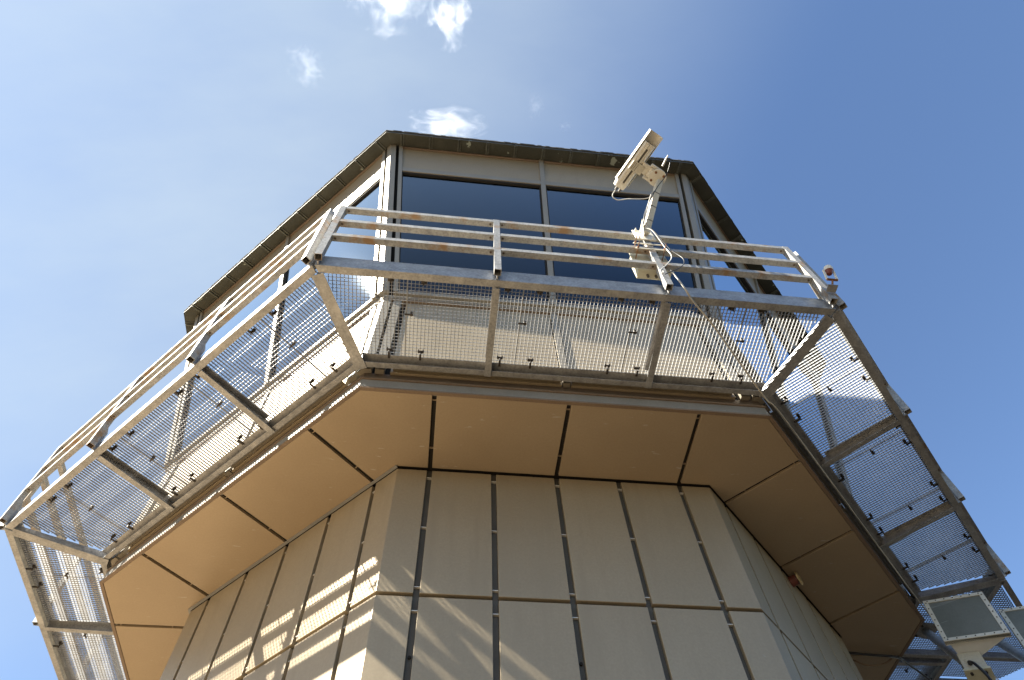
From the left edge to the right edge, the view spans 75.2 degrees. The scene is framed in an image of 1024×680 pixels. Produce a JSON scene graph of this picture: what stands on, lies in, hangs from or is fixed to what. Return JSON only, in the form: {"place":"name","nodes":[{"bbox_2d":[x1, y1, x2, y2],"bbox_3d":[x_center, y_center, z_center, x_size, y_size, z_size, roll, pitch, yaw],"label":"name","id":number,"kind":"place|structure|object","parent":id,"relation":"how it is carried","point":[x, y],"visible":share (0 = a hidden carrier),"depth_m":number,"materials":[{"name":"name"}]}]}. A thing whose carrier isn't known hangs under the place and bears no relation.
{"place":"outdoors","nodes":[
{"label":"outdoors","id":0,"kind":"place"},
{"bbox_2d":[0,0,1023,679],"label":"sky","id":1,"kind":"structure","parent":0,"point":[147,147],"materials":[{"name":"blue"}]},
{"label":"ground","id":2,"kind":"structure","parent":0,"visible":0},
{"bbox_2d":[99,130,924,679],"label":"control tower","id":3,"kind":"structure","parent":2,"relation":"on","point":[385,524],"depth_m":6.24,"materials":[{"name":"metal"}]},
{"bbox_2d":[174,277,279,459],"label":"window","id":4,"kind":"structure","parent":3,"relation":"in","point":[272,289],"depth_m":8.90,"materials":[{"name":"glass"}]},
{"bbox_2d":[269,174,380,384],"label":"window","id":5,"kind":"structure","parent":3,"relation":"in","point":[368,197],"depth_m":8.39,"materials":[{"name":"glass"}]},
{"bbox_2d":[398,167,549,307],"bbox_3d":[-0.556,-1.376,8.377,1.953,2.679,0.709,4,-61,-5],"label":"window","id":6,"kind":"structure","parent":3,"relation":"in","point":[426,191],"depth_m":8.67,"materials":[{"name":"glass"}]},
{"bbox_2d":[4,256,1023,679],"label":"steel walkway","id":7,"kind":"structure","parent":3,"relation":"attached to","point":[932,660],"depth_m":6.36,"materials":[{"name":"grey metal"}]},
{"bbox_2d":[0,463,124,679],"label":"railing","id":8,"kind":"object","parent":7,"relation":"attached to","point":[45,484],"visible":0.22,"depth_m":7.88,"materials":[{"name":"metal"}]},
{"bbox_2d":[0,209,334,524],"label":"railing","id":9,"kind":"object","parent":7,"relation":"attached to","point":[91,433],"visible":0.99,"depth_m":6.61,"materials":[{"name":"metal"}]},
{"bbox_2d":[314,205,837,307],"bbox_3d":[0.600,-0.794,6.167,4.530,1.177,0.120,4,-61,-5],"label":"railing","id":10,"kind":"object","parent":7,"relation":"attached to","point":[497,252],"visible":0.9,"depth_m":6.23,"materials":[{"name":"metal"}]},
{"bbox_2d":[612,129,684,274],"bbox_3d":[1.375,-1.312,6.382,0.543,1.706,1.064,4,-61,-5],"label":"security camera","id":11,"kind":"object","parent":10,"relation":"attached to","point":[635,164],"visible":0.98,"depth_m":6.89,"materials":[{"name":"beige paint"}]},
{"bbox_2d":[629,253,673,279],"bbox_3d":[1.325,-0.701,6.374,0.350,0.440,0.110,4,-61,-5],"label":"junction box","id":12,"kind":"object","parent":11,"relation":"attached to","point":[640,273],"visible":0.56,"depth_m":6.23,"materials":[{"name":"beige plastic"}]},
{"bbox_2d":[822,265,838,292],"bbox_3d":[2.860,-0.558,6.006,0.119,0.272,0.191,27,-65,-16],"label":"warning light","id":13,"kind":"object","parent":10,"relation":"attached to","point":[827,270],"visible":1,"depth_m":5.95,"materials":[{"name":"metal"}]},
{"bbox_2d":[793,251,1010,576],"bbox_3d":[4.319,0.919,7.279,0.120,1.177,4.530,-36,-65,16],"label":"railing","id":14,"kind":"object","parent":7,"relation":"attached to","point":[840,306],"visible":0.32,"depth_m":7.04,"materials":[{"name":"metal"}]},
{"bbox_2d":[915,592,1011,679],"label":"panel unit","id":15,"kind":"object","parent":7,"relation":"hanging from","point":[971,628],"visible":1,"depth_m":6.74,"materials":[{"name":"metal"}]},
{"bbox_2d":[995,606,1023,662],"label":"panel unit","id":16,"kind":"object","parent":7,"relation":"hanging from","point":[1013,617],"visible":0.68,"depth_m":7.27,"materials":[{"name":"metal"}]},
{"bbox_2d":[545,181,702,320],"bbox_3d":[1.451,-1.220,8.545,1.953,2.679,0.709,4,-61,-5],"label":"window","id":17,"kind":"structure","parent":3,"relation":"in","point":[569,205],"depth_m":8.86,"materials":[{"name":"glass"}]},
{"bbox_2d":[697,206,786,405],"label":"window","id":18,"kind":"structure","parent":3,"relation":"in","point":[725,283],"depth_m":9.13,"materials":[{"name":"glass"}]},
{"bbox_2d":[788,572,802,586],"bbox_3d":[3.005,2.547,7.052,0.104,0.149,0.149,-36,-65,16],"label":"alarm bell","id":19,"kind":"object","parent":3,"relation":"attached to","point":[795,579],"visible":1,"depth_m":7.01,"materials":[{"name":"red paint"}]},
{"bbox_2d":[765,310,844,485],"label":"window","id":20,"kind":"structure","parent":3,"relation":"in","point":[789,353],"depth_m":10.04,"materials":[{"name":"glass"}]},
{"bbox_2d":[670,270,998,679],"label":"cable","id":21,"kind":"object","parent":3,"relation":"attached to","point":[728,346],"visible":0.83,"depth_m":6.36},
{"bbox_2d":[853,655,895,666],"bbox_3d":[4.283,3.791,7.841,0.514,0.082,0.085,-7,-61,1],"label":"cable","id":22,"kind":"object","parent":3,"relation":"attached to","point":[888,661],"visible":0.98,"depth_m":7.83,"materials":[{"name":"brown plastic"}]},
{"bbox_2d":[849,652,930,679],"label":"cable","id":23,"kind":"object","parent":3,"relation":"attached to","point":[892,656],"visible":0.99,"depth_m":7.79,"materials":[{"name":"black plastic"}]}
]}

